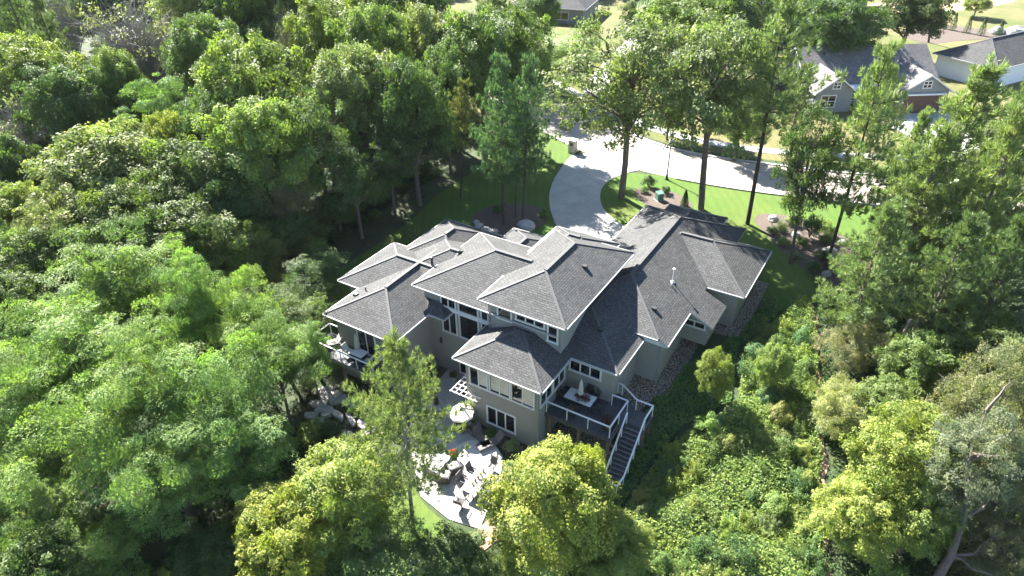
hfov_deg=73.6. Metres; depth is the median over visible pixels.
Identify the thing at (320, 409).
stepping stone
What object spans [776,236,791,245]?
shrub
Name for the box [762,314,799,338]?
shrub
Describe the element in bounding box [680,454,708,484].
shrub
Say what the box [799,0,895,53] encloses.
broadleaf tree
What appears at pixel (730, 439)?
shrub
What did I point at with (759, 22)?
pine tree
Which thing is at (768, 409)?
shrub
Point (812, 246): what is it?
mulch bed
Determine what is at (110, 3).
broadleaf tree
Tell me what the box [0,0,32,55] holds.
broadleaf tree
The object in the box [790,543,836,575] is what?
shrub
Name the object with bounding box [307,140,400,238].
oak tree
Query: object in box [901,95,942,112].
garage door
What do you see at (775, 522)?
shrub
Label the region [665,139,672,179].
street lamp
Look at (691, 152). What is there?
kerb
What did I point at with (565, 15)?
window
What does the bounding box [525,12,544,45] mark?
broadleaf tree
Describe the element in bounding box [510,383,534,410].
window
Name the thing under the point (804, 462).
shrub
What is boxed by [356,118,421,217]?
oak tree
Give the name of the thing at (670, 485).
shrub
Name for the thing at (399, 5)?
broadleaf tree
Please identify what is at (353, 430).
pond
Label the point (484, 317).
window
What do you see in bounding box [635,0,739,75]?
broadleaf tree
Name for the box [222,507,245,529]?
shrub
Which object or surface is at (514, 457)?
shrub
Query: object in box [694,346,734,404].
maple tree
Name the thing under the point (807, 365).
shrub
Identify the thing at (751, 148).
sidewalk
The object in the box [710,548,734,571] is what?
shrub
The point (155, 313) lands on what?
locust tree
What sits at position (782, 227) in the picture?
shrub
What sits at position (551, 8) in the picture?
broadleaf tree
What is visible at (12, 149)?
broadleaf tree
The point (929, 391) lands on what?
shrub
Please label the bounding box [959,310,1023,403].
broadleaf tree
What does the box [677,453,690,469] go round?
shrub
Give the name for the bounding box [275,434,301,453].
shrub
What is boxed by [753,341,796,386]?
maple tree
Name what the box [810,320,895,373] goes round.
vine covered tree
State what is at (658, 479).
shrub
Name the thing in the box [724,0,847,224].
pine tree
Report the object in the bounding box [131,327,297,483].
locust tree
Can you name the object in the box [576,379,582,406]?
umbrella
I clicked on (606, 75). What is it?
neighbour driveway
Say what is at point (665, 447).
shrub
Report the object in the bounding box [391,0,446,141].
broadleaf tree
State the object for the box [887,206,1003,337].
pine tree
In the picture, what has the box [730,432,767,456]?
shrub
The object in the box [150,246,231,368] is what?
locust tree
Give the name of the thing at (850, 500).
maple tree
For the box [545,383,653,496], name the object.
deck
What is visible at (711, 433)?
shrub
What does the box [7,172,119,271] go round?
broadleaf tree
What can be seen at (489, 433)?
shrub
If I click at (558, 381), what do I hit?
window
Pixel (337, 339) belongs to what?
sun lounger
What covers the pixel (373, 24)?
broadleaf tree
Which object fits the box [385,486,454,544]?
lawn
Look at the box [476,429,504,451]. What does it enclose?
sun lounger
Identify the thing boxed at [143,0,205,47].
broadleaf tree
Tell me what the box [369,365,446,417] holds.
garden bed
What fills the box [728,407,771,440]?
shrub
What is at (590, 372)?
window
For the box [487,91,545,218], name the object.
pine tree
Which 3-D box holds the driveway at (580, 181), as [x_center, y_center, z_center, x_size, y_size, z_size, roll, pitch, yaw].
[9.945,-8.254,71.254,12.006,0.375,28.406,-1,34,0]
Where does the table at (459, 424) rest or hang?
on the patio at (470, 515)
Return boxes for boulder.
[475,223,483,227]
[517,219,535,231]
[768,215,778,221]
[821,246,837,255]
[821,270,831,276]
[988,26,1005,34]
[1004,27,1017,34]
[1013,25,1022,31]
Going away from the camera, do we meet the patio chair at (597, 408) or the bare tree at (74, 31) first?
the patio chair at (597, 408)
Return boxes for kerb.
[491,99,565,142]
[546,90,958,181]
[676,177,1007,214]
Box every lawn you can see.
[296,132,572,370]
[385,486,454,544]
[388,0,1023,171]
[600,173,747,225]
[726,192,880,316]
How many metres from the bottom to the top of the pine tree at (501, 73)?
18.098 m
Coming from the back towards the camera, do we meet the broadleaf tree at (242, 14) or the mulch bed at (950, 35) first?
the mulch bed at (950, 35)
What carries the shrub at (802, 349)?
on the ground at (378, 230)
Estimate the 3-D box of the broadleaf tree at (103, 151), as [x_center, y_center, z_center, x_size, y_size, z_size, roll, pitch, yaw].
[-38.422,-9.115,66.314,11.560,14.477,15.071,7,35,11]
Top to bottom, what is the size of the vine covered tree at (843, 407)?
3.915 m
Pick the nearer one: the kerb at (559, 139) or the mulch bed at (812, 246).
the mulch bed at (812, 246)
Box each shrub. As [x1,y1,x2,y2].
[152,563,177,575]
[207,335,227,350]
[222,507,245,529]
[235,482,278,512]
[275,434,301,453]
[290,250,313,260]
[296,416,329,446]
[298,379,318,396]
[312,420,346,443]
[322,559,344,575]
[347,406,359,414]
[367,208,381,218]
[393,395,407,406]
[405,228,420,239]
[421,161,433,173]
[422,361,439,377]
[429,165,444,175]
[482,426,495,439]
[492,203,506,213]
[502,437,522,452]
[505,451,521,461]
[536,208,549,217]
[629,511,658,548]
[631,488,650,504]
[634,475,653,492]
[635,502,652,517]
[638,185,648,192]
[641,174,657,187]
[641,472,662,489]
[646,456,681,487]
[647,565,679,575]
[648,483,666,504]
[649,469,689,498]
[649,546,662,562]
[651,551,673,573]
[652,507,683,529]
[657,449,688,471]
[658,434,686,460]
[661,186,670,194]
[661,494,691,527]
[665,541,701,568]
[667,532,687,557]
[668,462,684,479]
[669,565,686,575]
[671,509,709,536]
[673,557,696,575]
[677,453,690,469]
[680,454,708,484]
[680,494,704,516]
[686,489,714,508]
[686,530,734,575]
[692,505,719,533]
[693,411,720,434]
[693,560,726,575]
[695,439,726,461]
[700,430,726,449]
[706,512,743,553]
[706,531,759,571]
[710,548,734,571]
[711,567,742,575]
[715,414,726,427]
[717,507,741,529]
[719,434,737,450]
[726,455,767,480]
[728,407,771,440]
[728,509,760,542]
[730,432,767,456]
[735,356,758,384]
[741,322,774,342]
[743,342,765,358]
[743,451,779,481]
[744,379,755,389]
[744,489,760,504]
[745,421,780,460]
[749,394,766,410]
[749,440,771,460]
[752,374,780,397]
[752,508,786,537]
[755,476,771,490]
[757,384,781,405]
[759,490,790,516]
[761,402,777,414]
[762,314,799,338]
[763,548,804,574]
[765,332,789,353]
[766,226,780,234]
[767,219,790,233]
[768,400,793,424]
[768,422,782,435]
[768,426,800,450]
[769,327,793,343]
[772,552,814,575]
[775,376,802,404]
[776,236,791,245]
[776,436,798,459]
[777,533,814,570]
[778,466,818,500]
[779,414,813,438]
[780,369,806,395]
[782,401,805,423]
[784,216,800,225]
[784,306,801,320]
[785,326,797,339]
[786,504,807,521]
[788,250,813,263]
[789,299,808,308]
[790,294,808,307]
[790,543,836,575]
[791,324,816,348]
[792,343,821,364]
[792,453,811,469]
[793,315,822,334]
[793,405,817,428]
[793,520,812,539]
[794,358,817,378]
[794,439,812,456]
[796,235,809,246]
[798,213,826,237]
[798,375,827,400]
[800,469,818,485]
[801,393,819,413]
[802,454,829,469]
[804,260,825,273]
[805,511,828,539]
[806,532,822,547]
[808,410,847,436]
[814,249,828,261]
[815,286,837,308]
[817,225,835,235]
[818,232,835,244]
[821,219,841,234]
[844,299,864,322]
[868,561,918,575]
[875,364,911,391]
[882,328,899,344]
[920,375,954,399]
[951,554,990,575]
[1015,506,1023,524]
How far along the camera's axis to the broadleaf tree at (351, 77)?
66.49 m
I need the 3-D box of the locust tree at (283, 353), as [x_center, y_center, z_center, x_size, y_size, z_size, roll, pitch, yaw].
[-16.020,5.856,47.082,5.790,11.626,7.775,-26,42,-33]
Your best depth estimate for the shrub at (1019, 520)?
39.56 m
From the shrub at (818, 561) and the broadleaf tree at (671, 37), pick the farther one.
the broadleaf tree at (671, 37)
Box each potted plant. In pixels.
[449,370,457,381]
[450,448,458,460]
[588,387,600,401]
[600,414,613,425]
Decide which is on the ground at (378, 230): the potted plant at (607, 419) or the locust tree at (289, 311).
the locust tree at (289, 311)
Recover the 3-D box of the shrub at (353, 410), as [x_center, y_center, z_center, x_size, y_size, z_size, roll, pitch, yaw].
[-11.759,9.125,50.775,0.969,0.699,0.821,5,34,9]
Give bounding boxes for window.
[440,297,456,310]
[442,311,458,336]
[457,303,478,318]
[458,314,478,340]
[468,366,487,390]
[480,311,490,323]
[486,404,515,434]
[488,375,509,400]
[496,308,511,322]
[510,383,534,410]
[515,314,544,330]
[539,383,552,408]
[546,326,558,344]
[553,369,565,392]
[554,11,568,20]
[568,360,601,381]
[684,318,705,330]
[819,95,836,107]
[832,82,841,89]
[922,81,933,88]
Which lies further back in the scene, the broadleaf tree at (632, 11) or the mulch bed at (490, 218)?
the broadleaf tree at (632, 11)
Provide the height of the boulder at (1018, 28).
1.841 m
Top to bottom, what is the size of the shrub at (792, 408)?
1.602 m
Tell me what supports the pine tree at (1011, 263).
on the ground at (378, 230)
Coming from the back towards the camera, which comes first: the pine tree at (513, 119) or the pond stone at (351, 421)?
the pine tree at (513, 119)
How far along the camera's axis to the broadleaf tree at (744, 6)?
98.79 m
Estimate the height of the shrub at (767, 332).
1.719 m
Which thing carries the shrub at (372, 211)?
on the ground at (378, 230)
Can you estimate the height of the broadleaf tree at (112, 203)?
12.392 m
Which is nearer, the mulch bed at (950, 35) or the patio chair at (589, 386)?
the patio chair at (589, 386)
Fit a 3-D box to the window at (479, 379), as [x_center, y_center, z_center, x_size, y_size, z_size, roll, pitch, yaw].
[-2.324,6.148,47.176,1.630,1.820,0.120,18,38,26]
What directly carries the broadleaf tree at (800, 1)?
on the lawn at (1011, 14)
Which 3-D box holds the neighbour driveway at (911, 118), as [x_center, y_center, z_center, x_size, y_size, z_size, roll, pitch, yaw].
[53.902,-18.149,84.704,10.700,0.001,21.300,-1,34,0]
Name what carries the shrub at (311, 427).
on the ground at (378, 230)
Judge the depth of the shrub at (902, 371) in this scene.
47.94 m
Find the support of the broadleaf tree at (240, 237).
on the ground at (378, 230)
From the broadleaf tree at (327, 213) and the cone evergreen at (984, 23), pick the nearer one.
the broadleaf tree at (327, 213)
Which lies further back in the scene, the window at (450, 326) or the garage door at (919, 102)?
the garage door at (919, 102)
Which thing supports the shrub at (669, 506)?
on the ground at (378, 230)
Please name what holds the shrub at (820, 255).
on the mulch bed at (812, 246)
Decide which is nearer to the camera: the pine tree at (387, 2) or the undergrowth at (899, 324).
the undergrowth at (899, 324)
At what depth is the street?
80.41 m
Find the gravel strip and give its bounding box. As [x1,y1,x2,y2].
[624,280,768,410]
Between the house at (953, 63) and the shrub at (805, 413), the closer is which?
the shrub at (805, 413)
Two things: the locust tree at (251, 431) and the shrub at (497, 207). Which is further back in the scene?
the shrub at (497, 207)
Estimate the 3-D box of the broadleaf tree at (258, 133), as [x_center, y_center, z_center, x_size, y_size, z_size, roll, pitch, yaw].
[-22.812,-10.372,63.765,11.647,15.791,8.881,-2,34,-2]
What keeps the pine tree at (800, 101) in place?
on the ground at (378, 230)
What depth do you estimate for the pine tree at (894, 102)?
80.09 m
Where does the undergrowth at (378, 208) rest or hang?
on the ground at (378, 230)
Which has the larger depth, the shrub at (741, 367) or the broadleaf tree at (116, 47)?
the broadleaf tree at (116, 47)
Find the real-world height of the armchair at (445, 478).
0.760 m
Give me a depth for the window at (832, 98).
92.77 m
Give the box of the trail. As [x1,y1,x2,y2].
[809,303,831,575]
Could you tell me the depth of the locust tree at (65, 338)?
43.09 m
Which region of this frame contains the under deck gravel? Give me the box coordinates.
[544,422,614,465]
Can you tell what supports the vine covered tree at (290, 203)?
on the ground at (378, 230)
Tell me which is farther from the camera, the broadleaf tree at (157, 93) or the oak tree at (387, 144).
the broadleaf tree at (157, 93)
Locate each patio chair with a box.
[341,341,353,354]
[362,355,374,363]
[453,495,466,511]
[455,470,468,484]
[465,460,478,474]
[467,421,479,435]
[485,455,498,474]
[556,385,567,397]
[567,403,578,412]
[583,383,594,394]
[592,402,605,417]
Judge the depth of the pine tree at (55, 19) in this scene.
116.81 m
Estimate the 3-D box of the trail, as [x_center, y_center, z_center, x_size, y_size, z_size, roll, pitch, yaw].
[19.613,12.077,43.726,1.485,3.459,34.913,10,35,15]
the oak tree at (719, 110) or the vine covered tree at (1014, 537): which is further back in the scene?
the oak tree at (719, 110)
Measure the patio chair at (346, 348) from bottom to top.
0.981 m
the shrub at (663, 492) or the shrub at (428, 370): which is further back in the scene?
the shrub at (428, 370)
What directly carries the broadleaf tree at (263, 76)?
on the ground at (378, 230)
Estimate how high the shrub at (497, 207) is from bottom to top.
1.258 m
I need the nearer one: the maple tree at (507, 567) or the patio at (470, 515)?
the maple tree at (507, 567)
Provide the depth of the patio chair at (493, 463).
45.91 m
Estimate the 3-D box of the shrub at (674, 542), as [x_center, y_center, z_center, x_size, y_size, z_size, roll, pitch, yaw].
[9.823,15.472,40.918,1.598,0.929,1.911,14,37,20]
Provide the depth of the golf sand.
147.87 m
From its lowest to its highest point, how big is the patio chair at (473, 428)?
0.981 m
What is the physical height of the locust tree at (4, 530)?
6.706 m
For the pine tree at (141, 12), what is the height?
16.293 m
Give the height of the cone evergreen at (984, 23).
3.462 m
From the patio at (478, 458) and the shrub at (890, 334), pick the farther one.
the shrub at (890, 334)
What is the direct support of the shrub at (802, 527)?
on the ground at (378, 230)
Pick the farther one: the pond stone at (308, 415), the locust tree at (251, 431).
the pond stone at (308, 415)
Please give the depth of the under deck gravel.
48.28 m
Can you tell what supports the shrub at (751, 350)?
on the ground at (378, 230)
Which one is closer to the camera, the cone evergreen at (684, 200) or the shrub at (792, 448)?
the shrub at (792, 448)
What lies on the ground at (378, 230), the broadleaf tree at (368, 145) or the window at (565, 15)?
the broadleaf tree at (368, 145)
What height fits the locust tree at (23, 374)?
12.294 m
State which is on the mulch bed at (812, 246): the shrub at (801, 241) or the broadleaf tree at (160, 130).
the shrub at (801, 241)
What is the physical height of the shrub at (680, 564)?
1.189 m
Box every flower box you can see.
[471,468,484,484]
[574,391,590,402]
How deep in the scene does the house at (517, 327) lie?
50.33 m
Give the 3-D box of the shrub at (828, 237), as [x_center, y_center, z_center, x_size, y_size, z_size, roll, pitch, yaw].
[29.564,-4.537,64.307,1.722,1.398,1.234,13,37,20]
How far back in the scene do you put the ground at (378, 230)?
50.51 m
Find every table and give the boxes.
[350,348,367,360]
[418,453,449,475]
[453,421,467,433]
[461,464,492,500]
[564,387,596,413]
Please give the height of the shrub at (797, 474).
1.946 m
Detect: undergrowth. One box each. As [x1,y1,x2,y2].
[0,99,474,575]
[168,422,607,575]
[200,163,443,379]
[609,295,825,575]
[815,262,1023,575]
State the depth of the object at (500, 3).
94.12 m
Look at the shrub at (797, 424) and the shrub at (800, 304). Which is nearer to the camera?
the shrub at (797, 424)
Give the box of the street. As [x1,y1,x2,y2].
[336,11,1023,210]
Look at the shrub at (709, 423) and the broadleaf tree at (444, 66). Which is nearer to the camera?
the shrub at (709, 423)
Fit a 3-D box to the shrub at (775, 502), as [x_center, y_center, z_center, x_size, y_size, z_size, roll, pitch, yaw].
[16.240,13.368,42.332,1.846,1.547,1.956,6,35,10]
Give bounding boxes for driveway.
[549,153,644,240]
[584,35,661,115]
[873,111,1003,168]
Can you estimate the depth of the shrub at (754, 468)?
43.95 m
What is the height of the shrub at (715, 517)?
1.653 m
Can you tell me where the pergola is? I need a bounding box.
[450,375,480,403]
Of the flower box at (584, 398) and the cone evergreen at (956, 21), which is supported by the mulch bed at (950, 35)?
the cone evergreen at (956, 21)
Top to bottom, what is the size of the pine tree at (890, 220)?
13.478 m
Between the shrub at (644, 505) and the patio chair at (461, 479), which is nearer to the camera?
the shrub at (644, 505)
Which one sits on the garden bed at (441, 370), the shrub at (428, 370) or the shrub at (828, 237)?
the shrub at (428, 370)
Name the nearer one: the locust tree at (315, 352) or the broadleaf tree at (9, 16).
the locust tree at (315, 352)
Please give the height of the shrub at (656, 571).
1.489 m
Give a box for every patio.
[409,369,502,528]
[450,440,499,477]
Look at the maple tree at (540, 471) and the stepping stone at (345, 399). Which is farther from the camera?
the stepping stone at (345, 399)
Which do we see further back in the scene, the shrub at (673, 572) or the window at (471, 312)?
the window at (471, 312)
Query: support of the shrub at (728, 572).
on the ground at (378, 230)
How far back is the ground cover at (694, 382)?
48.56 m
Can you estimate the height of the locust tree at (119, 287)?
15.114 m
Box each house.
[322,204,771,448]
[512,0,598,24]
[776,43,954,112]
[932,31,1023,87]
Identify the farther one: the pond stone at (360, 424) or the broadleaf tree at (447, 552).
the pond stone at (360, 424)
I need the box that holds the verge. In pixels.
[469,95,543,132]
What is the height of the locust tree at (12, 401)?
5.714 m
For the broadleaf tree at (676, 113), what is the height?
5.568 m
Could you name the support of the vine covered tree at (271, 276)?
on the ground at (378, 230)
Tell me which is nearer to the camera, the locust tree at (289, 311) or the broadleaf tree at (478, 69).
the locust tree at (289, 311)
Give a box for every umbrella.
[354,333,359,358]
[434,391,440,414]
[448,403,473,430]
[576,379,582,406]
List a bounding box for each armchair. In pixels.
[436,469,450,483]
[446,459,462,475]
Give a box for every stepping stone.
[308,399,327,407]
[314,405,332,412]
[316,386,332,395]
[320,390,339,400]
[329,394,346,405]
[340,397,352,406]
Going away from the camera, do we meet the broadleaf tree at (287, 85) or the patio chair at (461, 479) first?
the patio chair at (461, 479)
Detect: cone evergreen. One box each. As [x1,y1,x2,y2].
[680,189,688,207]
[948,13,957,30]
[962,15,972,33]
[977,17,986,35]
[994,20,1003,36]
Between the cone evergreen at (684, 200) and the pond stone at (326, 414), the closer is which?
the pond stone at (326, 414)
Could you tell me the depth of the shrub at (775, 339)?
51.44 m
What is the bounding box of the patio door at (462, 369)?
[459,363,465,374]
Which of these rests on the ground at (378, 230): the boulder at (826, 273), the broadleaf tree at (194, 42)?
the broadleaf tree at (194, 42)
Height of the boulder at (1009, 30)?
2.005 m
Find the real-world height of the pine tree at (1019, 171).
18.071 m
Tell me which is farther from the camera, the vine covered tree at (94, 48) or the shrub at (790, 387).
the vine covered tree at (94, 48)
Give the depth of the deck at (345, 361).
51.02 m
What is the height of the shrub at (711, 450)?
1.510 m
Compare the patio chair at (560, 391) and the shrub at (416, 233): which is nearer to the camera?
the patio chair at (560, 391)
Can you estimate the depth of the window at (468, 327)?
51.04 m
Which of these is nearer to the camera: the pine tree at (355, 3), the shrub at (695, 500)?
the shrub at (695, 500)
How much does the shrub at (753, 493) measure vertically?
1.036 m
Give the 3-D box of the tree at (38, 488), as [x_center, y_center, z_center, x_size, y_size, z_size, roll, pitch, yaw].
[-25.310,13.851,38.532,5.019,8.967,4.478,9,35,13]
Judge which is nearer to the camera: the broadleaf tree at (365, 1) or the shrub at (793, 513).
the shrub at (793, 513)
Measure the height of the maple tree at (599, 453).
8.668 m
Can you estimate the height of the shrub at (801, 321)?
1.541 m
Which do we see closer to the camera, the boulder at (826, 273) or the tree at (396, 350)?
the tree at (396, 350)
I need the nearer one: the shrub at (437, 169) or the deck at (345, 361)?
the deck at (345, 361)
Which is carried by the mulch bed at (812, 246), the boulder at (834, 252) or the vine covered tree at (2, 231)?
the boulder at (834, 252)
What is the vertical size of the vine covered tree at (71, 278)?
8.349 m
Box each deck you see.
[312,323,384,393]
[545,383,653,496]
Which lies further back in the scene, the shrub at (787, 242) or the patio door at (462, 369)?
the shrub at (787, 242)
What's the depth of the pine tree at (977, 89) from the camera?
50.31 m
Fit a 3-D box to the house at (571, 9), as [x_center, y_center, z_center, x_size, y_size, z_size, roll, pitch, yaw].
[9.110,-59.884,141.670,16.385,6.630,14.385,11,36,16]
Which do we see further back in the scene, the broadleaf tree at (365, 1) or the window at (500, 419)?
the broadleaf tree at (365, 1)
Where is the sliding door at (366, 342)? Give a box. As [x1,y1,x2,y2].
[356,330,376,358]
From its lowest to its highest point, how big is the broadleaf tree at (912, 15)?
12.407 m
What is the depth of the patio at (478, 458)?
47.24 m
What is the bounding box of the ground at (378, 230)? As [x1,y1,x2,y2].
[0,2,1023,575]
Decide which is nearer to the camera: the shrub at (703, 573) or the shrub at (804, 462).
the shrub at (703, 573)
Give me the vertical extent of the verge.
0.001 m
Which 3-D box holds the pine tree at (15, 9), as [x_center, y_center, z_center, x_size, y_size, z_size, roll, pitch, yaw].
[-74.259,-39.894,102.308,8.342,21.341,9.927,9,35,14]
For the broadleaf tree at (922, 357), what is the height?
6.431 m
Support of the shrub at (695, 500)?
on the ground at (378, 230)
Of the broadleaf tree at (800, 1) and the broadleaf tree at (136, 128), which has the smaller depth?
the broadleaf tree at (136, 128)
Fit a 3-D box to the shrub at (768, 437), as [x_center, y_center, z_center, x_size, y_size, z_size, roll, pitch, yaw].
[16.577,9.866,45.595,3.148,1.843,2.405,-28,42,-34]
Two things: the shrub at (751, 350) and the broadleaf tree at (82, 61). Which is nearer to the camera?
the shrub at (751, 350)
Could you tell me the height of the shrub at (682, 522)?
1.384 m
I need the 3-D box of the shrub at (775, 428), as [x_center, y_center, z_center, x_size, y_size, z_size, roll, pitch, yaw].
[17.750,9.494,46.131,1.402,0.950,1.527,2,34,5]
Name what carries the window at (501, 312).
in the house at (517, 327)
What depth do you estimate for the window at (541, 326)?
46.50 m
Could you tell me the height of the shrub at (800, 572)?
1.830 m
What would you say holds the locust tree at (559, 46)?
on the ground at (378, 230)
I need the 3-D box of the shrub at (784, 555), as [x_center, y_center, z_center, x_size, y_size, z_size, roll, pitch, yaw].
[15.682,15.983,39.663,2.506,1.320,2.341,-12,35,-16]
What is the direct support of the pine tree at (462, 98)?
on the lawn at (479, 191)
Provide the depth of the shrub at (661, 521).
42.17 m
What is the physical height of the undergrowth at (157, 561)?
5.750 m
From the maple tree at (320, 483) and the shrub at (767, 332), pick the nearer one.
the maple tree at (320, 483)
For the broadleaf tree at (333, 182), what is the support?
on the ground at (378, 230)
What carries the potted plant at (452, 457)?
on the patio at (478, 458)
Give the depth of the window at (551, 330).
45.96 m
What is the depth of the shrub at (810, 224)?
64.24 m
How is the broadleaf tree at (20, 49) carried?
on the ground at (378, 230)
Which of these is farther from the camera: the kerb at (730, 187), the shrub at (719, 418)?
the kerb at (730, 187)
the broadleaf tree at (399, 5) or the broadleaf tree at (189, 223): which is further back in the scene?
the broadleaf tree at (399, 5)
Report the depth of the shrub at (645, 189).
73.51 m
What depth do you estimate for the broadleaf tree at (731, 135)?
76.59 m
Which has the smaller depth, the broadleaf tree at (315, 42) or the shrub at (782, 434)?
the shrub at (782, 434)
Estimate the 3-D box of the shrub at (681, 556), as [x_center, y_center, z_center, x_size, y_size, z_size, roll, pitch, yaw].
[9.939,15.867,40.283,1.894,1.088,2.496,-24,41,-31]
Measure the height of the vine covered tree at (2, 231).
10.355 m
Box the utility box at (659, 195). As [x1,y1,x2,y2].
[654,190,664,201]
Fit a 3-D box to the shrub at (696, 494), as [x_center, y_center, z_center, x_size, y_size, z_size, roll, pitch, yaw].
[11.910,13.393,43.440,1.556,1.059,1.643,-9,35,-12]
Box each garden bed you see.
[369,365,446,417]
[478,521,496,548]
[481,427,531,487]
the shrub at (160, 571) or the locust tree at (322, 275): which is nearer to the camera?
the shrub at (160, 571)
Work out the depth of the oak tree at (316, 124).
63.22 m
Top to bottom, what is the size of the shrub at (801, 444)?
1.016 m
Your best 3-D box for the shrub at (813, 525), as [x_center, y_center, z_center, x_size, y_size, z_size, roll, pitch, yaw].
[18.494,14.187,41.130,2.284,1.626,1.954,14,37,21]
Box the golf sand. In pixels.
[868,0,1014,12]
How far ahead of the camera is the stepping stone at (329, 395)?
52.48 m
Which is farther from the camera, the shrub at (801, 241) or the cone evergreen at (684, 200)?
the cone evergreen at (684, 200)
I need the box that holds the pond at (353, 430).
[331,408,370,436]
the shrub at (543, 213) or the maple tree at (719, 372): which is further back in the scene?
the shrub at (543, 213)
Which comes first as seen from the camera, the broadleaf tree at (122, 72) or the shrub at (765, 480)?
the shrub at (765, 480)
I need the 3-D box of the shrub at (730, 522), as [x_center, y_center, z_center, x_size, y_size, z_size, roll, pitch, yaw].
[12.745,14.770,41.159,2.664,2.018,2.463,0,34,1]
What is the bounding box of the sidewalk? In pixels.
[443,21,925,159]
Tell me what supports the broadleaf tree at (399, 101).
on the ground at (378, 230)
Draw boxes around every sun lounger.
[325,334,341,345]
[471,421,490,446]
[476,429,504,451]
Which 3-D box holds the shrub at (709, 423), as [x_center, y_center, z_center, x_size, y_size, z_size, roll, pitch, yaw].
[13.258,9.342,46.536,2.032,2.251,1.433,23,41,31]
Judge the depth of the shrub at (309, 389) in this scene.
52.31 m
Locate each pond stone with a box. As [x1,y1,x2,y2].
[304,412,318,419]
[321,410,331,418]
[346,413,355,426]
[357,419,365,429]
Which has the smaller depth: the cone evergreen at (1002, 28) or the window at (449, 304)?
the window at (449, 304)
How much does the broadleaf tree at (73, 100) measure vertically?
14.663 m
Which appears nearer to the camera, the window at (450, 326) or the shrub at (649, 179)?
the window at (450, 326)
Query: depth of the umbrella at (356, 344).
50.76 m
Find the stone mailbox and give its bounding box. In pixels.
[568,137,578,153]
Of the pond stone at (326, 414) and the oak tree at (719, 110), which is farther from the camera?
the oak tree at (719, 110)
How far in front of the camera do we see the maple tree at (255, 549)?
36.50 m
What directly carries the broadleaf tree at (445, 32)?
on the ground at (378, 230)
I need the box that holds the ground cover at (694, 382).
[516,293,800,575]
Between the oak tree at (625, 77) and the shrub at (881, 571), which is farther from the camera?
the oak tree at (625, 77)
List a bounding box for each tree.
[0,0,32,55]
[0,0,56,56]
[0,29,84,116]
[0,87,63,156]
[0,95,41,120]
[0,112,22,136]
[0,131,45,189]
[0,180,41,240]
[0,219,14,266]
[0,219,89,318]
[0,263,62,350]
[0,282,154,446]
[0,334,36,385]
[0,339,115,475]
[0,357,55,455]
[0,359,191,533]
[0,426,95,540]
[0,508,100,575]
[0,517,34,568]
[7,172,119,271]
[9,62,120,153]
[9,476,106,550]
[16,114,164,223]
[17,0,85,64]
[18,111,67,158]
[22,0,99,66]
[30,0,84,53]
[31,229,148,309]
[35,211,201,360]
[55,511,151,575]
[63,59,95,74]
[64,170,175,271]
[65,0,128,37]
[67,0,186,87]
[78,294,207,459]
[85,44,152,122]
[86,415,256,553]
[91,28,141,62]
[94,117,155,169]
[95,266,188,344]
[102,33,139,112]
[111,71,193,124]
[120,83,177,126]
[123,2,164,36]
[124,0,155,29]
[127,133,239,216]
[128,184,252,284]
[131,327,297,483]
[140,108,207,180]
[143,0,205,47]
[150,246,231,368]
[157,9,246,88]
[161,84,201,117]
[163,517,244,575]
[164,85,240,171]
[173,70,187,80]
[183,377,299,502]
[188,0,280,66]
[188,28,315,142]
[190,94,324,204]
[193,217,285,299]
[195,164,280,231]
[205,263,292,398]
[220,282,336,376]
[220,295,331,432]
[231,476,338,575]
[245,229,289,289]
[249,162,322,231]
[254,0,316,50]
[262,211,330,270]
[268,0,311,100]
[277,72,362,226]
[279,237,356,324]
[279,430,402,567]
[281,0,363,82]
[281,57,312,97]
[288,319,340,399]
[297,38,400,163]
[304,110,358,186]
[306,187,366,237]
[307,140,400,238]
[323,0,418,101]
[324,502,427,575]
[332,117,371,156]
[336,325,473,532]
[337,0,370,10]
[339,0,378,14]
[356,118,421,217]
[362,50,459,206]
[365,0,393,32]
[373,0,454,27]
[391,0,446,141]
[402,518,502,575]
[421,34,475,174]
[433,2,529,159]
[434,19,473,149]
[436,76,489,198]
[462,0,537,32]
[468,50,540,224]
[474,431,623,575]
[476,1,555,139]
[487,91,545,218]
[488,51,561,219]
[497,541,534,575]
[516,0,561,31]
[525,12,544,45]
[532,30,609,98]
[535,4,730,198]
[564,441,606,505]
[571,505,659,575]
[615,0,650,40]
[628,0,784,210]
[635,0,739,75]
[648,0,688,53]
[653,102,685,139]
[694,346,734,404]
[701,0,764,67]
[713,105,773,160]
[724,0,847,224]
[733,0,782,72]
[749,0,774,31]
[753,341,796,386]
[763,1,822,46]
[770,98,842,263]
[773,61,825,130]
[796,0,846,45]
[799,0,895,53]
[807,371,870,440]
[807,470,918,570]
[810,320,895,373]
[813,194,922,349]
[814,36,913,269]
[838,395,976,513]
[847,372,928,425]
[853,62,908,141]
[863,119,978,303]
[866,48,1023,280]
[868,0,962,41]
[869,106,937,232]
[872,327,970,392]
[873,474,967,565]
[885,318,919,374]
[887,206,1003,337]
[906,97,1023,313]
[916,382,1023,575]
[920,338,1023,463]
[923,306,1008,378]
[940,400,1023,544]
[941,211,1023,324]
[948,507,1023,575]
[957,136,1023,276]
[959,76,1023,199]
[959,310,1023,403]
[961,0,993,16]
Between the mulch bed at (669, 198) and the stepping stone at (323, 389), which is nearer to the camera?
the stepping stone at (323, 389)
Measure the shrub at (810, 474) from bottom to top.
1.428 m
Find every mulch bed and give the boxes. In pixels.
[471,203,547,234]
[634,188,691,208]
[755,214,875,291]
[902,25,1003,42]
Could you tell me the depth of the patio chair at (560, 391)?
47.76 m
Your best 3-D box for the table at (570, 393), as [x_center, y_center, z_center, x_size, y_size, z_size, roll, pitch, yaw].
[4.697,7.775,47.176,2.000,0.740,1.100,18,38,26]

